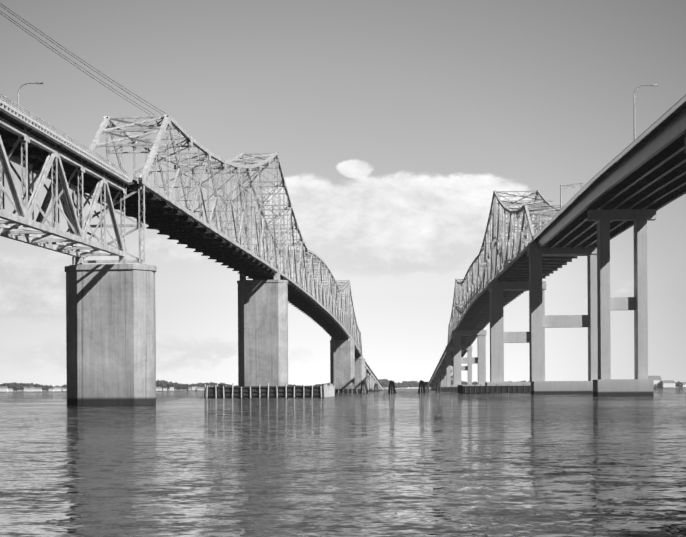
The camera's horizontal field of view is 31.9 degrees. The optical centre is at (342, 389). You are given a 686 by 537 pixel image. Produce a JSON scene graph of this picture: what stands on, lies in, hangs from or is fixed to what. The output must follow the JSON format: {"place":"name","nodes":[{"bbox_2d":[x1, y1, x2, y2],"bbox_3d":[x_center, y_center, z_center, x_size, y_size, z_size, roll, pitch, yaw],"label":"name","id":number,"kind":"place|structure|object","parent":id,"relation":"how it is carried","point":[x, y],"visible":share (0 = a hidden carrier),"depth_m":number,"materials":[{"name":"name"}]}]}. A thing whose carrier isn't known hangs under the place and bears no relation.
{"place":"outdoors","nodes":[
{"label":"outdoors","id":0,"kind":"place"},
{"bbox_2d":[17,82,43,104],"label":"street lamp","id":1,"kind":"object","parent":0,"point":[23,85],"visible":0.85,"depth_m":138.79,"materials":[{"name":"grey metal"}]},
{"bbox_2d":[0,388,685,536],"bbox_3d":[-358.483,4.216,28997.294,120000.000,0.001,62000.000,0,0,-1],"label":"river water","id":2,"kind":"structure","parent":0,"point":[407,463],"depth_m":30.98,"materials":[{"name":"grey liquid"}]},
{"bbox_2d":[65,264,381,405],"bbox_3d":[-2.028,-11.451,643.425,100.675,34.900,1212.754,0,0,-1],"label":"bridge piers","id":3,"kind":"structure","parent":2,"relation":"in","point":[110,335],"depth_m":159.65,"materials":[{"name":"grey concrete"}]},
{"bbox_2d":[0,94,362,357],"bbox_3d":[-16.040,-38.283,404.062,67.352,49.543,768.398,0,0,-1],"label":"steel truss bridge","id":4,"kind":"structure","parent":3,"relation":"on","point":[75,236],"depth_m":181.19,"materials":[{"name":"grey metal"}]},
{"bbox_2d":[0,3,167,114],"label":"cables","id":5,"kind":"object","parent":4,"relation":"attached to","point":[74,57],"visible":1,"depth_m":137.18,"materials":[{"name":"grey metal"}]},
{"bbox_2d":[0,104,360,356],"bbox_3d":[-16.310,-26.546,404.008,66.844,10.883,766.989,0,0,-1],"label":"grace bridge floor system","id":6,"kind":"object","parent":4,"relation":"attached to","point":[172,224],"visible":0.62,"depth_m":213.90,"materials":[{"name":"black metal"}]},
{"bbox_2d":[0,108,383,387],"bbox_3d":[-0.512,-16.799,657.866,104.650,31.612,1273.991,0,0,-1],"label":"grace bridge deck slab","id":7,"kind":"structure","parent":6,"relation":"on","point":[21,124],"depth_m":137.32,"materials":[{"name":"grey concrete"}]},
{"bbox_2d":[0,99,128,181],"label":"bridge railing","id":8,"kind":"object","parent":7,"relation":"on","point":[53,134],"visible":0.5,"depth_m":129.14,"materials":[{"name":"grey metal"}]},
{"bbox_2d":[359,357,382,389],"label":"grace bridge girders","id":9,"kind":"object","parent":3,"relation":"on","point":[370,372],"visible":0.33,"depth_m":1005.00,"materials":[{"name":"grey metal"}]},
{"bbox_2d":[204,383,334,397],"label":"pier fender","id":10,"kind":"object","parent":2,"relation":"in","point":[329,391],"visible":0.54,"depth_m":303.05,"materials":[{"name":"grey wood"}]},
{"bbox_2d":[207,386,323,397],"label":"fender pier walers","id":11,"kind":"object","parent":10,"relation":"attached to","point":[263,391],"visible":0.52,"depth_m":302.77,"materials":[{"name":"black wood"}]},
{"bbox_2d":[360,380,441,393],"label":"pilings","id":12,"kind":"object","parent":2,"relation":"in","point":[392,386],"visible":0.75,"depth_m":520.74,"materials":[{"name":"black wood"}]},
{"bbox_2d":[457,384,529,392],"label":"fender piles","id":13,"kind":"object","parent":2,"relation":"in","point":[460,388],"visible":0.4,"depth_m":497.58,"materials":[{"name":"grey wood"}]},
{"bbox_2d":[463,386,530,392],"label":"fender walers","id":14,"kind":"object","parent":13,"relation":"attached to","point":[522,389],"visible":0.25,"depth_m":497.71,"materials":[{"name":"black wood"}]},
{"bbox_2d":[429,137,685,395],"bbox_3d":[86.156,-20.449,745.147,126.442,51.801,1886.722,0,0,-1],"label":"bridge piers","id":15,"kind":"structure","parent":2,"relation":"in","point":[602,303],"depth_m":366.06,"materials":[{"name":"grey concrete"}]},
{"bbox_2d":[447,190,564,345],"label":"bridge truss","id":16,"kind":"object","parent":15,"relation":"on","point":[462,297],"visible":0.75,"depth_m":519.12,"materials":[{"name":"grey metal"}]},
{"bbox_2d":[429,95,685,387],"bbox_3d":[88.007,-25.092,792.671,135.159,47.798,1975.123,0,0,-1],"label":"pearman bridge girders","id":17,"kind":"object","parent":15,"relation":"on","point":[650,173],"depth_m":267.70,"materials":[{"name":"paint"}]},
{"bbox_2d":[428,101,685,385],"bbox_3d":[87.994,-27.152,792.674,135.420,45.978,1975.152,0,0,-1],"label":"pearman bridge deck","id":18,"kind":"structure","parent":17,"relation":"on","point":[670,117],"depth_m":228.57,"materials":[{"name":"grey concrete"}]},
{"bbox_2d":[428,96,685,382],"bbox_3d":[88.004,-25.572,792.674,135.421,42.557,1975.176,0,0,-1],"label":"pearman bridge parapets","id":19,"kind":"object","parent":18,"relation":"on","point":[654,125],"visible":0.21,"depth_m":228.25,"materials":[{"name":"grey concrete"}]},
{"bbox_2d":[539,84,657,229],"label":"street lamps","id":20,"kind":"object","parent":19,"relation":"attached to","point":[581,185],"visible":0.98,"depth_m":304.50,"materials":[{"name":"grey metal"}]},
{"bbox_2d":[0,380,685,391],"bbox_3d":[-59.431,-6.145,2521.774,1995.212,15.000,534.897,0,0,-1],"label":"shore house walls","id":21,"kind":"structure","parent":0,"point":[667,385],"depth_m":2336.11,"materials":[{"name":"white"}]},
{"bbox_2d":[0,376,685,388],"bbox_3d":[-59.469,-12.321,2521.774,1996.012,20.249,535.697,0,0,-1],"label":"shore house roofs","id":22,"kind":"structure","parent":21,"relation":"on","point":[659,378],"depth_m":2354.10,"materials":[{"name":"grey"}]},
{"bbox_2d":[0,0,685,390],"label":"sky","id":23,"kind":"structure","parent":0,"point":[393,126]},
{"bbox_2d":[12,387,685,391],"bbox_3d":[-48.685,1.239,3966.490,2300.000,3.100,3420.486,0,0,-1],"label":"shore ground","id":24,"kind":"structure","parent":0,"point":[193,390],"depth_m":2336.33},
{"bbox_2d":[0,378,685,390],"bbox_3d":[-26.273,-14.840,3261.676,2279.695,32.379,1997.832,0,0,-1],"label":"shore trees","id":25,"kind":"object","parent":24,"relation":"on","point":[14,386],"visible":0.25,"depth_m":2358.37,"materials":[{"name":"grey plant"}]},
{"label":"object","id":26,"kind":"object","parent":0,"visible":0},
{"bbox_2d":[335,389,359,392],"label":"fender pier walers","id":27,"kind":"object","parent":26,"relation":"attached to","point":[348,390],"visible":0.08,"depth_m":626.85,"materials":[{"name":"grey wood"}]},
{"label":"fender piles","id":28,"kind":"object","parent":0,"visible":0},
{"bbox_2d":[441,387,457,390],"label":"fender walers","id":29,"kind":"object","parent":28,"relation":"attached to","point":[450,388],"visible":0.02,"depth_m":848.09,"materials":[{"name":"grey wood"}]}
]}

